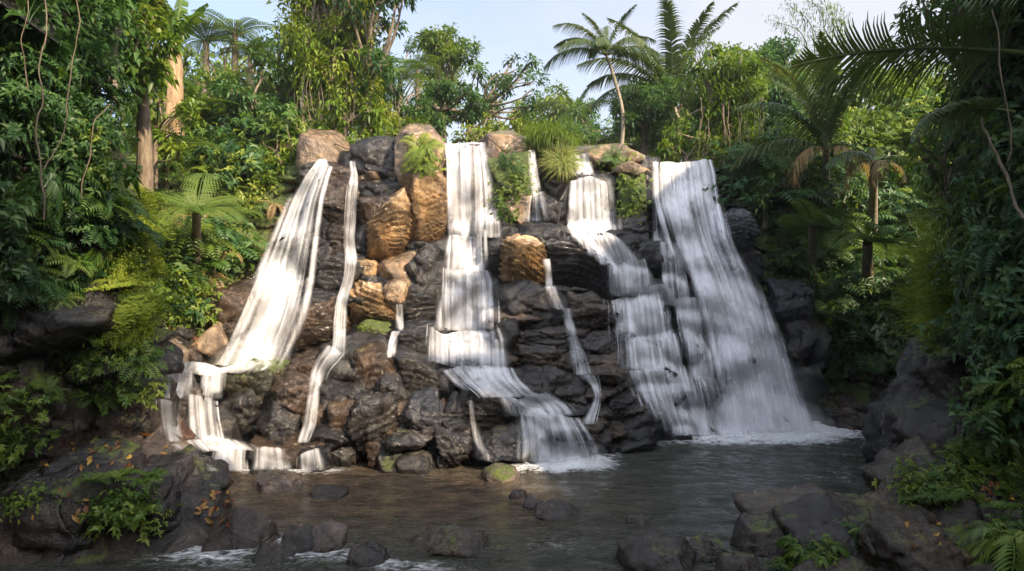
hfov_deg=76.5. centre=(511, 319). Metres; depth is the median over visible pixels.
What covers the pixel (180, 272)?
shrub
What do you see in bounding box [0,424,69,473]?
shrub
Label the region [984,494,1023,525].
shrub
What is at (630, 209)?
shrub
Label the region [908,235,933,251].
moss cushion
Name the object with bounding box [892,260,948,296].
moss cushion
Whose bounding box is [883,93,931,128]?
shrub
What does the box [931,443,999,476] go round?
shrub
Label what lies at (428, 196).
rock
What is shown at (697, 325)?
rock
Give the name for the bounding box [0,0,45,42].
broadleaf plant
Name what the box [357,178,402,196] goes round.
rock
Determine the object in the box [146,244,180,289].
moss cushion
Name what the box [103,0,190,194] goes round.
tree
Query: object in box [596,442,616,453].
rock
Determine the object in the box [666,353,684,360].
rock
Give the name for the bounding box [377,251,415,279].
rock
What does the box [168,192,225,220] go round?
fern
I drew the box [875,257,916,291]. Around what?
shrub
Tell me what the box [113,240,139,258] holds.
fern
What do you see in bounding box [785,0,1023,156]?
palm
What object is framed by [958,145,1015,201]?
shrub
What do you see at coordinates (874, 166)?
palm
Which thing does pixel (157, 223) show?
moss cushion
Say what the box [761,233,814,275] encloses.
shrub
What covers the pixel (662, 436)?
rock
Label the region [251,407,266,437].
rock
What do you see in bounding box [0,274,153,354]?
rock
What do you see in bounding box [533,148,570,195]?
rock
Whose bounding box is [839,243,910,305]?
shrub
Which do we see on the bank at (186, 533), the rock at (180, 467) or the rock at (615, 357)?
the rock at (180, 467)
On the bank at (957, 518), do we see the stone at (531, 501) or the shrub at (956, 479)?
the shrub at (956, 479)
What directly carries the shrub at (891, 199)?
on the cliff at (863, 385)
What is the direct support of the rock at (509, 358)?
on the cliff at (863, 385)
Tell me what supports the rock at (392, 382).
on the cliff at (863, 385)
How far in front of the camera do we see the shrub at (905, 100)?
24.69 m
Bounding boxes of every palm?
[535,85,609,127]
[543,4,665,143]
[576,0,743,145]
[729,29,887,207]
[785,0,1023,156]
[818,143,926,234]
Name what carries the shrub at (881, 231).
on the cliff at (863, 385)
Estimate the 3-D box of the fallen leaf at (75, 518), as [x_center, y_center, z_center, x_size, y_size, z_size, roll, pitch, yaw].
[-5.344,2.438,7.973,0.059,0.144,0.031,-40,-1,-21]
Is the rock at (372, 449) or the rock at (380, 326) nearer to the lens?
the rock at (372, 449)
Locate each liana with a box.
[21,0,28,89]
[35,0,47,219]
[44,0,80,169]
[81,104,109,199]
[272,128,292,179]
[977,100,1023,220]
[991,10,1011,164]
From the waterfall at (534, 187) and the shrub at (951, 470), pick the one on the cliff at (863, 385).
the waterfall at (534, 187)
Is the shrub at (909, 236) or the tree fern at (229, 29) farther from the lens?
the tree fern at (229, 29)
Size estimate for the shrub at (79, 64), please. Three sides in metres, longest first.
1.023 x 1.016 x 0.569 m
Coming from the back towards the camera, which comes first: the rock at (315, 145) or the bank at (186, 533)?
the rock at (315, 145)
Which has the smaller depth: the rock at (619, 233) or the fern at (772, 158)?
the rock at (619, 233)
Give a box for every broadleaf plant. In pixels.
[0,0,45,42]
[0,47,69,106]
[15,265,63,307]
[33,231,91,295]
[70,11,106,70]
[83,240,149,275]
[98,138,142,200]
[827,299,888,343]
[842,281,903,323]
[844,281,895,320]
[862,291,904,368]
[874,241,907,286]
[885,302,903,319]
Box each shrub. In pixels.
[0,0,111,70]
[0,7,81,97]
[0,36,66,90]
[0,42,70,143]
[0,50,52,119]
[0,70,65,155]
[0,157,49,242]
[0,186,46,221]
[0,216,35,248]
[0,228,56,301]
[0,248,55,313]
[0,374,26,415]
[0,415,43,467]
[0,422,60,461]
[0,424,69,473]
[0,487,40,524]
[0,489,33,515]
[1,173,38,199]
[1,208,37,262]
[2,376,70,423]
[5,200,76,289]
[5,228,108,300]
[14,113,142,237]
[16,114,111,191]
[19,480,62,508]
[28,212,129,251]
[29,160,126,238]
[30,0,117,76]
[30,4,83,74]
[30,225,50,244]
[34,56,99,137]
[42,116,142,202]
[46,41,85,84]
[48,5,94,79]
[53,30,137,133]
[53,45,120,101]
[58,350,109,380]
[67,343,131,384]
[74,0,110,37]
[75,60,148,115]
[75,182,157,245]
[76,481,159,523]
[77,12,132,87]
[78,491,183,542]
[79,94,132,137]
[79,374,168,415]
[79,496,141,539]
[88,485,162,534]
[90,503,167,545]
[102,335,174,379]
[117,111,134,138]
[118,116,219,157]
[129,111,212,152]
[134,136,210,165]
[144,246,212,315]
[145,290,196,327]
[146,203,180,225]
[146,284,181,305]
[147,235,214,283]
[147,292,197,328]
[148,76,214,106]
[150,251,210,324]
[153,204,208,228]
[153,239,212,281]
[156,216,250,266]
[156,233,231,297]
[158,155,222,190]
[158,286,190,305]
[160,200,229,241]
[161,107,203,129]
[162,278,224,314]
[164,211,275,257]
[164,299,202,334]
[165,285,211,325]
[167,300,222,326]
[171,299,214,325]
[172,126,227,167]
[172,213,258,262]
[175,274,223,303]
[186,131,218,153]
[187,90,279,133]
[187,160,247,195]
[188,118,274,189]
[189,105,264,149]
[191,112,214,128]
[192,141,280,201]
[193,138,273,184]
[197,122,273,174]
[204,245,255,279]
[208,108,277,132]
[216,227,264,258]
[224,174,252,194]
[228,115,279,145]
[236,177,275,219]
[238,112,272,139]
[242,102,325,145]
[260,116,306,143]
[406,133,449,173]
[483,189,519,224]
[486,181,520,214]
[503,169,537,203]
[509,161,535,187]
[590,147,615,171]
[600,144,624,165]
[612,143,643,167]
[614,162,653,198]
[615,187,650,224]
[619,178,650,211]
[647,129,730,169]
[702,139,790,230]
[709,149,759,189]
[723,163,753,199]
[725,126,832,174]
[731,135,813,171]
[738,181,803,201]
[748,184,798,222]
[750,101,847,139]
[756,111,803,139]
[756,168,807,208]
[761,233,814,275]
[765,559,794,570]
[766,248,809,274]
[767,225,849,270]
[774,138,866,201]
[774,223,844,282]
[787,236,855,299]
[788,133,850,153]
[788,224,854,267]
[795,211,873,288]
[795,531,839,565]
[803,535,839,561]
[804,91,884,127]
[806,277,862,321]
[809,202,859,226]
[814,172,880,230]
[815,306,869,347]
[816,221,858,282]
[817,259,879,298]
[828,300,890,366]
[829,104,923,188]
[832,289,904,375]
[834,328,868,356]
[838,148,883,196]
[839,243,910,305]
[841,103,919,147]
[842,97,915,182]
[843,115,876,150]
[846,216,897,237]
[848,311,912,367]
[850,140,891,170]
[850,302,906,323]
[851,168,913,226]
[851,244,913,299]
[854,175,887,213]
[856,180,907,225]
[856,271,905,310]
[858,210,885,236]
[858,247,915,286]
[865,80,940,137]
[869,108,917,153]
[870,316,919,374]
[871,111,947,162]
[871,120,932,181]
[872,457,937,506]
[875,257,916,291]
[877,72,943,122]
[878,158,918,214]
[878,183,933,238]
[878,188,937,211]
[880,267,916,323]
[880,326,907,362]
[880,453,932,487]
[882,126,937,153]
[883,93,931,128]
[884,104,939,124]
[884,111,922,149]
[887,90,950,120]
[888,202,929,244]
[888,206,926,245]
[890,483,958,510]
[891,481,934,504]
[891,481,943,505]
[892,160,926,195]
[894,99,932,120]
[899,184,935,204]
[902,144,954,192]
[908,178,955,216]
[908,179,940,230]
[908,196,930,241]
[912,158,968,212]
[912,278,989,363]
[912,452,975,503]
[914,173,960,218]
[915,152,955,197]
[915,205,941,222]
[916,196,972,274]
[918,459,987,504]
[919,465,969,503]
[920,218,945,241]
[924,123,976,177]
[925,472,973,496]
[927,223,975,290]
[928,455,997,503]
[929,444,981,469]
[931,19,1023,94]
[931,165,1017,236]
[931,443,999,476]
[934,60,1023,148]
[934,76,964,105]
[937,80,997,151]
[941,49,1023,142]
[941,129,974,156]
[943,142,1023,201]
[944,204,1023,301]
[944,281,988,347]
[945,295,977,357]
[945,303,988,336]
[947,40,1023,139]
[947,207,1021,271]
[947,351,1023,465]
[949,440,1011,467]
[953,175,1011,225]
[954,121,1023,215]
[955,214,1015,268]
[956,240,1023,346]
[957,102,1023,201]
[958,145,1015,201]
[959,463,992,487]
[960,100,1022,166]
[960,150,1023,228]
[961,291,1023,371]
[961,366,1023,433]
[965,193,1023,275]
[965,228,1021,299]
[966,304,1023,387]
[969,303,1016,351]
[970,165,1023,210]
[972,355,1023,399]
[973,113,1018,164]
[974,219,1023,298]
[974,249,1023,323]
[982,94,1023,153]
[982,303,1023,368]
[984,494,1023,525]
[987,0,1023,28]
[987,451,1023,488]
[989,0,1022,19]
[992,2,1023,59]
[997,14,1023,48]
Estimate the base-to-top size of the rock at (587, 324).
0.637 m
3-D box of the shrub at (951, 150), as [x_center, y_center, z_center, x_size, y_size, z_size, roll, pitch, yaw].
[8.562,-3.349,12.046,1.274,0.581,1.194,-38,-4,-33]
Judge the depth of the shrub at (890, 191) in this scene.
22.06 m
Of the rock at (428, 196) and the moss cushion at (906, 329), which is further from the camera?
the rock at (428, 196)
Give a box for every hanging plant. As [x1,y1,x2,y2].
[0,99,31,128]
[0,122,33,175]
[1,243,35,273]
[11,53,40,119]
[16,167,86,231]
[17,153,75,202]
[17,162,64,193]
[30,96,74,161]
[48,188,101,245]
[51,51,87,106]
[73,252,108,289]
[76,248,112,283]
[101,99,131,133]
[773,556,789,569]
[775,535,807,567]
[780,533,805,561]
[797,551,830,568]
[817,533,850,562]
[840,521,861,550]
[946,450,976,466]
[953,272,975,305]
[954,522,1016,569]
[962,331,992,362]
[963,457,1007,484]
[968,218,997,252]
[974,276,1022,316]
[974,357,991,396]
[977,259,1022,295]
[978,422,1023,484]
[985,219,1007,256]
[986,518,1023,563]
[990,206,1023,230]
[992,352,1021,378]
[994,368,1019,391]
[994,386,1022,431]
[994,418,1023,455]
[994,481,1023,502]
[996,393,1023,435]
[998,236,1022,295]
[1000,409,1023,430]
[1001,426,1012,465]
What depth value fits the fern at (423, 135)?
18.42 m
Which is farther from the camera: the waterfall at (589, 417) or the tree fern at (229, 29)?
the tree fern at (229, 29)
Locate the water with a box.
[0,421,871,570]
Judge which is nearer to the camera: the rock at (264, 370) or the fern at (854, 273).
the rock at (264, 370)
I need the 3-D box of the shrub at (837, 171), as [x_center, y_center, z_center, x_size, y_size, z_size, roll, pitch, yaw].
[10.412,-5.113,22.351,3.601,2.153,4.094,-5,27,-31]
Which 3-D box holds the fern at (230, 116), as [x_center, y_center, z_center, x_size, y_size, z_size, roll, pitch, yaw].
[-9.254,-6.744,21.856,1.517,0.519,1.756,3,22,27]
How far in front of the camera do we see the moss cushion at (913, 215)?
14.21 m
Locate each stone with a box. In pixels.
[201,504,279,551]
[240,441,254,469]
[249,459,282,474]
[252,542,295,563]
[256,468,303,492]
[280,523,314,552]
[309,484,348,498]
[310,519,347,552]
[346,540,390,567]
[376,447,405,472]
[395,449,435,473]
[409,523,489,557]
[480,463,520,482]
[509,489,527,498]
[522,494,544,509]
[533,498,580,520]
[616,529,696,570]
[625,513,649,524]
[688,531,727,562]
[716,551,760,570]
[730,510,786,557]
[845,493,858,497]
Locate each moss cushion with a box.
[82,301,174,370]
[84,280,161,291]
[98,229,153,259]
[98,267,156,298]
[101,290,162,340]
[104,252,131,279]
[104,288,155,334]
[104,305,146,358]
[105,243,153,290]
[108,253,152,267]
[111,271,157,292]
[112,255,126,290]
[118,286,149,331]
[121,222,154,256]
[125,292,169,344]
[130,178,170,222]
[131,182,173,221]
[133,279,159,340]
[134,264,158,275]
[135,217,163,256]
[137,240,172,273]
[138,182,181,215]
[139,215,172,240]
[139,218,171,237]
[139,219,177,255]
[139,267,164,295]
[140,246,179,251]
[140,254,163,287]
[140,292,182,322]
[141,287,171,316]
[142,288,172,341]
[143,308,151,323]
[146,229,178,236]
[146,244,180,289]
[146,265,178,288]
[148,257,190,289]
[354,323,372,330]
[874,279,921,312]
[876,297,917,310]
[880,304,926,322]
[881,295,915,307]
[882,249,921,254]
[883,244,926,260]
[883,277,917,292]
[886,264,922,284]
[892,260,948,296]
[892,307,932,338]
[893,214,930,234]
[893,258,940,267]
[893,276,930,311]
[893,315,922,340]
[895,208,931,229]
[896,220,936,270]
[896,310,942,330]
[899,263,930,280]
[901,212,945,240]
[904,314,955,358]
[905,238,940,285]
[905,248,935,258]
[905,312,950,344]
[906,286,955,324]
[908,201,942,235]
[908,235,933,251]
[909,202,944,237]
[910,232,949,315]
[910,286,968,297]
[912,242,945,254]
[912,313,940,339]
[914,283,965,317]
[916,330,943,355]
[924,214,945,261]
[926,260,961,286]
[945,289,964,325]
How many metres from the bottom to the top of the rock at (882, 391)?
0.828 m
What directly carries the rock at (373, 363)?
on the cliff at (863, 385)
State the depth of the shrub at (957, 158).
10.66 m
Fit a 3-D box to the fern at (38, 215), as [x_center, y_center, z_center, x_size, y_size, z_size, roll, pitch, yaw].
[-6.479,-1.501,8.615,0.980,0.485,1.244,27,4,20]
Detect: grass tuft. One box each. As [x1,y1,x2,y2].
[389,111,442,131]
[512,116,593,155]
[535,136,586,183]
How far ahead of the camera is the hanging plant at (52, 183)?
8.59 m
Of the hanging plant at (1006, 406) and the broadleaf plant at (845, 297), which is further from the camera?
the broadleaf plant at (845, 297)
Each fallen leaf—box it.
[72,515,79,523]
[83,505,88,514]
[205,517,213,522]
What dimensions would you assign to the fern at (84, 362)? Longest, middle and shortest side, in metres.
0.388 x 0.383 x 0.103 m
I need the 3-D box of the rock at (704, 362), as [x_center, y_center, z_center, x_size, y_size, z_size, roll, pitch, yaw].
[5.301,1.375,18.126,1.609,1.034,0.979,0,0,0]
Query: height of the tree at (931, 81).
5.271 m
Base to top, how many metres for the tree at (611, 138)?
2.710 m
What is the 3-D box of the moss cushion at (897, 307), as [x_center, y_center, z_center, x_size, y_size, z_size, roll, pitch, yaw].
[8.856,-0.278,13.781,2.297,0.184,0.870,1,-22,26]
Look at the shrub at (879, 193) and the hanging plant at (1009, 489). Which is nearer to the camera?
the hanging plant at (1009, 489)
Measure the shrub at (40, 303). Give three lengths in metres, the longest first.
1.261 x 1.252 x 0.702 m
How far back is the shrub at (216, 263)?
16.37 m
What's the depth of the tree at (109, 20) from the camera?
9.57 m
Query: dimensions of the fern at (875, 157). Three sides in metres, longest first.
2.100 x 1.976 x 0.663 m
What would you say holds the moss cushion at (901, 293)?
attached to the cliff at (1021, 107)
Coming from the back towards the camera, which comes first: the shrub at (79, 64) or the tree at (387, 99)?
the tree at (387, 99)
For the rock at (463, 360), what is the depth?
15.30 m
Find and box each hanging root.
[697,97,702,138]
[697,119,700,159]
[706,118,710,154]
[722,113,725,159]
[723,98,728,139]
[727,96,731,136]
[739,96,741,144]
[754,108,756,144]
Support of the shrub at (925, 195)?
on the cliff at (1021, 107)
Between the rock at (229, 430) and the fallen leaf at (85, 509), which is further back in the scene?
the rock at (229, 430)
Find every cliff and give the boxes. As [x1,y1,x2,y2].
[0,0,162,392]
[131,111,947,468]
[931,0,1023,485]
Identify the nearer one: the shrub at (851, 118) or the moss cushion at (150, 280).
the moss cushion at (150, 280)
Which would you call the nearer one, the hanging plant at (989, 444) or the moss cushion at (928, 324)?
the hanging plant at (989, 444)
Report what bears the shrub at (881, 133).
on the cliff at (863, 385)
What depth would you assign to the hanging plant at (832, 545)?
7.67 m
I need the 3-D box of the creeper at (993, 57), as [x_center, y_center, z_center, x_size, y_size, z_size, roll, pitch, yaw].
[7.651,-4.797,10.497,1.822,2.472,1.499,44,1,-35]
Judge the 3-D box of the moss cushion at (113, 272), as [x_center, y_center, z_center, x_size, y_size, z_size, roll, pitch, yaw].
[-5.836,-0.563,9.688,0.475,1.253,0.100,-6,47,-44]
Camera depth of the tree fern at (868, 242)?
18.39 m
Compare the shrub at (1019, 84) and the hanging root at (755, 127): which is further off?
the hanging root at (755, 127)
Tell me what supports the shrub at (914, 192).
on the cliff at (863, 385)
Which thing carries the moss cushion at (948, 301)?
attached to the cliff at (1021, 107)
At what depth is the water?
10.72 m
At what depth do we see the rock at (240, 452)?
12.99 m
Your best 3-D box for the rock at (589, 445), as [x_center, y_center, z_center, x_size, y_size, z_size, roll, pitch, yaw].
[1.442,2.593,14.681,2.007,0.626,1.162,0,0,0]
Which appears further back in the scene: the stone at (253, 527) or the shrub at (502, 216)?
the shrub at (502, 216)
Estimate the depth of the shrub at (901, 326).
20.36 m
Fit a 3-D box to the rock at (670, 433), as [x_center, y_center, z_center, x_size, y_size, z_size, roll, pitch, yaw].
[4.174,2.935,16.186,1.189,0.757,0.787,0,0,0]
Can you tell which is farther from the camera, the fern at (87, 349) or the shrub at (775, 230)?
the shrub at (775, 230)
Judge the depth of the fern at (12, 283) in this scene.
8.39 m
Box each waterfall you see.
[162,159,328,470]
[299,163,356,441]
[388,320,401,356]
[437,142,587,461]
[530,151,539,219]
[546,260,598,423]
[568,154,719,435]
[655,159,812,435]
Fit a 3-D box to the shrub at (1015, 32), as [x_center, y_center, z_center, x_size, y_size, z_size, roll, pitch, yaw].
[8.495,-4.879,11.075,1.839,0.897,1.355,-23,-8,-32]
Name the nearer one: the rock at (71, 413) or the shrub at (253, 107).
the rock at (71, 413)
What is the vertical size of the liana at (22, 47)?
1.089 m
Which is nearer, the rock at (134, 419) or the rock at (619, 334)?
the rock at (134, 419)
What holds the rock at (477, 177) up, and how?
on the cliff at (863, 385)
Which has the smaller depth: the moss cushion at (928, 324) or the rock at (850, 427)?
the moss cushion at (928, 324)
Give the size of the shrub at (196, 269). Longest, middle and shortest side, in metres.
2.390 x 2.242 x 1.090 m
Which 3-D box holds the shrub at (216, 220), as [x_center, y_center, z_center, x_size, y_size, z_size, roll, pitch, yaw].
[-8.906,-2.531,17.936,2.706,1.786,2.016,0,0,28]
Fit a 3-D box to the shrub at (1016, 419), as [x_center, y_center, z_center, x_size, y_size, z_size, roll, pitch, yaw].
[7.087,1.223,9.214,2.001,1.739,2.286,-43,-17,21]
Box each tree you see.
[48,0,161,108]
[97,64,225,124]
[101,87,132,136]
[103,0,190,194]
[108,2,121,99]
[120,42,243,125]
[124,84,203,189]
[151,47,206,107]
[160,0,208,137]
[182,22,266,96]
[183,61,277,107]
[196,42,306,96]
[205,71,295,150]
[242,12,398,138]
[246,20,314,124]
[258,123,297,188]
[266,0,386,136]
[289,31,410,130]
[300,0,316,124]
[311,89,389,143]
[327,0,336,124]
[327,0,421,137]
[347,101,401,139]
[378,76,434,134]
[382,36,431,130]
[392,71,492,138]
[409,22,483,143]
[450,112,508,143]
[460,52,550,142]
[461,98,558,141]
[528,80,588,133]
[553,97,633,144]
[566,122,671,158]
[606,69,752,162]
[608,69,684,158]
[625,134,688,162]
[657,35,770,168]
[736,161,819,228]
[742,32,809,124]
[755,40,871,123]
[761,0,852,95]
[796,63,845,116]
[844,58,954,115]
[845,59,876,116]
[888,0,1021,176]
[901,125,986,266]
[915,31,1023,178]
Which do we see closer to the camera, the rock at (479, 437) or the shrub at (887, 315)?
the rock at (479, 437)
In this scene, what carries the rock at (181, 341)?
on the cliff at (863, 385)
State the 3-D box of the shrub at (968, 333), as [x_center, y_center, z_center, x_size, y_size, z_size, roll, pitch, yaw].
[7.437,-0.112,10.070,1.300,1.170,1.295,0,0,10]
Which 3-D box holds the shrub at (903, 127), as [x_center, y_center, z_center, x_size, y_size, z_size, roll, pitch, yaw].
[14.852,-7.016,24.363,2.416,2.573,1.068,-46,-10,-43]
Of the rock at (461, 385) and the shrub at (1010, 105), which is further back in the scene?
the rock at (461, 385)
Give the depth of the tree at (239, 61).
58.38 m
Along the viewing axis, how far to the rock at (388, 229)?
17.91 m
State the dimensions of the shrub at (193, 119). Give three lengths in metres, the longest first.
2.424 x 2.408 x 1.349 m
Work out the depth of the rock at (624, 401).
15.24 m
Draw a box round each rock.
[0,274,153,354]
[0,354,94,460]
[0,435,146,554]
[0,439,89,477]
[54,328,184,385]
[60,376,116,406]
[87,376,179,440]
[112,453,195,538]
[125,425,188,457]
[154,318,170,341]
[163,362,207,425]
[170,321,198,340]
[170,336,187,348]
[170,337,188,362]
[171,444,233,525]
[172,324,194,339]
[176,416,196,447]
[184,339,194,346]
[187,278,272,348]
[187,343,210,363]
[187,400,242,459]
[189,357,204,375]
[190,322,228,359]
[197,365,224,382]
[197,381,222,399]
[217,440,248,468]
[219,353,289,395]
[219,389,265,441]
[243,378,271,405]
[244,447,257,462]
[249,429,333,468]
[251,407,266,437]
[255,400,300,440]
[268,229,325,251]
[268,441,292,469]
[270,370,321,414]
[274,296,351,350]
[286,283,346,299]
[286,288,348,310]
[287,350,319,378]
[295,128,350,171]
[296,161,333,192]
[297,240,330,279]
[298,440,314,465]
[300,395,326,429]
[304,200,330,238]
[307,422,353,449]
[309,443,335,471]
[312,177,360,228]
[313,251,368,291]
[316,330,399,383]
[319,378,366,409]
[322,162,359,180]
[324,221,356,254]
[327,398,365,464]
[333,445,362,466]
[339,150,354,167]
[341,295,365,307]
[345,326,388,337]
[346,390,399,453]
[347,278,399,324]
[350,135,394,178]
[353,341,396,391]
[354,222,367,254]
[355,193,397,224]
[356,259,379,275]
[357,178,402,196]
[357,317,390,334]
[360,274,388,287]
[364,441,383,468]
[366,187,412,260]
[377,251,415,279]
[379,371,409,400]
[380,423,434,451]
[384,277,410,314]
[385,426,397,436]
[386,318,448,353]
[393,344,456,398]
[394,123,445,185]
[395,394,409,423]
[398,281,448,322]
[401,387,444,429]
[403,169,453,242]
[404,238,461,285]
[405,241,429,249]
[408,443,436,460]
[419,427,434,445]
[433,426,471,467]
[434,340,487,366]
[439,365,469,390]
[441,390,474,438]
[444,152,456,233]
[452,381,469,388]
[454,142,500,229]
[457,374,522,433]
[465,406,523,415]
[468,431,487,463]
[468,435,539,461]
[469,346,521,367]
[473,213,517,240]
[475,421,543,458]
[476,130,537,156]
[480,237,504,279]
[482,305,545,326]
[485,150,533,196]
[489,328,538,343]
[489,328,551,343]
[492,317,520,349]
[495,279,570,326]
[498,233,548,284]
[500,193,531,223]
[502,369,557,397]
[504,361,522,368]
[508,365,523,370]
[511,344,568,355]
[511,370,551,406]
[515,219,567,243]
[515,344,581,373]
[519,326,579,350]
[520,365,574,386]
[522,401,602,419]
[527,322,561,328]
[528,417,579,428]
[529,190,545,220]
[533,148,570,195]
[534,338,565,345]
[535,325,590,338]
[536,403,583,422]
[541,194,562,222]
[542,415,609,441]
[544,229,615,301]
[546,280,594,292]
[547,421,614,451]
[549,382,587,405]
[553,179,569,225]
[554,376,590,396]
[561,319,596,329]
[562,284,619,329]
[566,229,577,235]
[566,347,592,362]
[567,167,619,229]
[572,143,645,169]
[574,372,582,379]
[577,329,629,358]
[579,348,626,365]
[579,360,630,384]
[584,229,618,248]
[585,384,623,401]
[593,401,614,427]
[593,427,611,448]
[595,315,635,341]
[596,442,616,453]
[602,299,624,313]
[604,390,638,420]
[606,228,640,242]
[608,230,639,252]
[610,160,649,176]
[610,236,635,263]
[611,272,655,292]
[611,420,628,439]
[612,432,659,452]
[613,212,648,233]
[617,173,647,215]
[618,266,644,284]
[620,341,663,362]
[620,369,636,391]
[620,391,666,440]
[621,391,648,413]
[624,381,635,392]
[625,315,672,328]
[629,239,665,272]
[631,367,677,384]
[634,232,648,241]
[635,383,685,408]
[640,155,659,178]
[640,263,659,273]
[642,305,674,334]
[645,174,657,212]
[645,274,683,301]
[647,334,701,360]
[658,427,665,440]
[659,251,690,276]
[663,292,694,310]
[663,407,684,428]
[664,422,692,440]
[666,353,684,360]
[667,381,688,397]
[670,312,706,331]
[674,378,709,398]
[678,401,722,418]
[681,369,712,383]
[683,304,718,314]
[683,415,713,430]
[684,277,724,308]
[687,387,720,406]
[691,344,706,361]
[691,352,726,381]
[694,424,717,435]
[710,349,755,368]
[712,379,721,387]
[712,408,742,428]
[716,379,731,395]
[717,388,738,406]
[719,208,761,252]
[726,245,763,285]
[733,481,855,513]
[765,277,815,322]
[771,490,870,559]
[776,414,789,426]
[779,319,818,365]
[788,361,827,402]
[806,319,832,373]
[809,404,842,421]
[820,417,834,426]
[832,391,863,411]
[834,415,861,430]
[836,417,858,430]
[838,405,857,414]
[846,413,865,428]
[846,477,945,527]
[856,412,866,417]
[856,508,975,570]
[859,435,967,499]
[860,393,892,463]
[869,387,884,399]
[871,387,890,401]
[881,382,942,449]
[888,330,980,403]
[890,399,990,462]
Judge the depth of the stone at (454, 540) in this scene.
8.48 m
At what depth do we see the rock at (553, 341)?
16.28 m
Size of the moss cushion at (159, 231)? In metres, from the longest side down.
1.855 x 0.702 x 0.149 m
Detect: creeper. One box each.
[0,52,82,181]
[0,158,78,262]
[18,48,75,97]
[35,0,153,93]
[42,80,140,165]
[45,119,136,235]
[72,0,142,39]
[204,186,250,221]
[228,172,271,206]
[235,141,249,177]
[242,154,282,198]
[246,145,283,182]
[255,147,293,171]
[495,147,526,179]
[726,107,793,143]
[754,118,841,196]
[763,113,836,158]
[777,145,830,231]
[778,153,844,233]
[804,170,862,226]
[812,119,867,167]
[814,128,863,168]
[820,168,883,218]
[828,300,891,370]
[828,319,872,368]
[835,111,864,143]
[838,105,891,146]
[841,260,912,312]
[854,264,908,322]
[882,231,927,280]
[935,0,1023,95]
[935,177,988,246]
[945,0,1023,89]
[946,307,988,352]
[948,28,1021,89]
[951,192,1001,225]
[953,181,1023,224]
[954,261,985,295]
[970,230,1018,277]
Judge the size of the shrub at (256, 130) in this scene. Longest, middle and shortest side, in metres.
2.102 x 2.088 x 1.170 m
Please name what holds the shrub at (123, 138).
on the cliff at (863, 385)
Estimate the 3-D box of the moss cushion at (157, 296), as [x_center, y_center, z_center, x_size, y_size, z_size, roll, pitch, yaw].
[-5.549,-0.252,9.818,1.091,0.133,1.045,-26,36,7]
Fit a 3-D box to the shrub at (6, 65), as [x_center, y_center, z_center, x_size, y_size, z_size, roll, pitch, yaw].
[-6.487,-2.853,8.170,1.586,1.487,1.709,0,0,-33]
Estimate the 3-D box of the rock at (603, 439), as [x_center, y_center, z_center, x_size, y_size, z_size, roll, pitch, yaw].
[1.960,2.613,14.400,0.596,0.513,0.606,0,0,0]
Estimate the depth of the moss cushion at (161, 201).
12.53 m
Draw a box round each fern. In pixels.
[0,222,53,246]
[0,250,62,278]
[0,265,60,303]
[0,297,18,330]
[0,371,15,381]
[0,432,22,453]
[2,264,84,303]
[5,279,68,309]
[6,189,77,231]
[13,181,71,213]
[20,263,76,299]
[22,225,65,258]
[28,375,63,395]
[40,389,65,404]
[43,250,97,277]
[43,288,85,309]
[67,162,149,227]
[68,385,125,413]
[70,345,99,364]
[71,352,93,373]
[72,472,117,483]
[77,390,116,406]
[78,219,135,248]
[78,335,102,346]
[78,507,134,519]
[80,205,116,239]
[90,274,138,287]
[95,507,152,522]
[96,509,146,523]
[97,467,142,482]
[104,333,139,345]
[107,338,167,383]
[109,265,138,273]
[112,214,165,251]
[112,288,142,300]
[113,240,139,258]
[115,248,133,258]
[115,474,162,487]
[118,93,212,134]
[118,125,221,193]
[118,237,140,248]
[119,500,162,513]
[125,151,179,180]
[128,468,169,480]
[148,216,222,253]
[149,97,245,132]
[151,173,256,278]
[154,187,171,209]
[158,209,201,234]
[159,81,213,112]
[161,237,204,255]
[163,214,227,242]
[163,234,213,251]
[167,235,235,260]
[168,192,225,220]
[181,17,246,96]
[186,232,239,255]
[189,9,277,89]
[197,270,227,291]
[208,111,250,126]
[211,36,276,85]
[215,250,242,263]
[222,201,267,221]
[228,199,266,225]
[253,200,287,220]
[373,56,430,111]
[389,54,446,101]
[399,133,446,168]
[400,144,436,178]
[724,141,790,175]
[743,188,831,210]
[769,197,827,226]
[775,199,856,286]
[786,172,853,198]
[789,174,861,201]
[794,242,878,295]
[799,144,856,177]
[802,193,871,246]
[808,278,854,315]
[817,217,921,297]
[837,230,884,254]
[837,339,904,372]
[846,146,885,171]
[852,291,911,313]
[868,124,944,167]
[873,250,914,285]
[878,169,926,184]
[911,469,949,488]
[933,485,972,500]
[944,443,982,461]
[946,435,990,456]
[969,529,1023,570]
[979,500,1023,513]
[987,468,1023,487]
[988,462,1023,482]
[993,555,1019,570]
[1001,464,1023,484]
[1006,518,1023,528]
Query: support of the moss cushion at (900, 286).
attached to the cliff at (1021, 107)
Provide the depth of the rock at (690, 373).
17.39 m
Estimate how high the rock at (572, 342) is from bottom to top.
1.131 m
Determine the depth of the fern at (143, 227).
10.18 m
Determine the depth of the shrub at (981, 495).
8.67 m
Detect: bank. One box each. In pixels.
[0,468,211,564]
[787,461,1023,570]

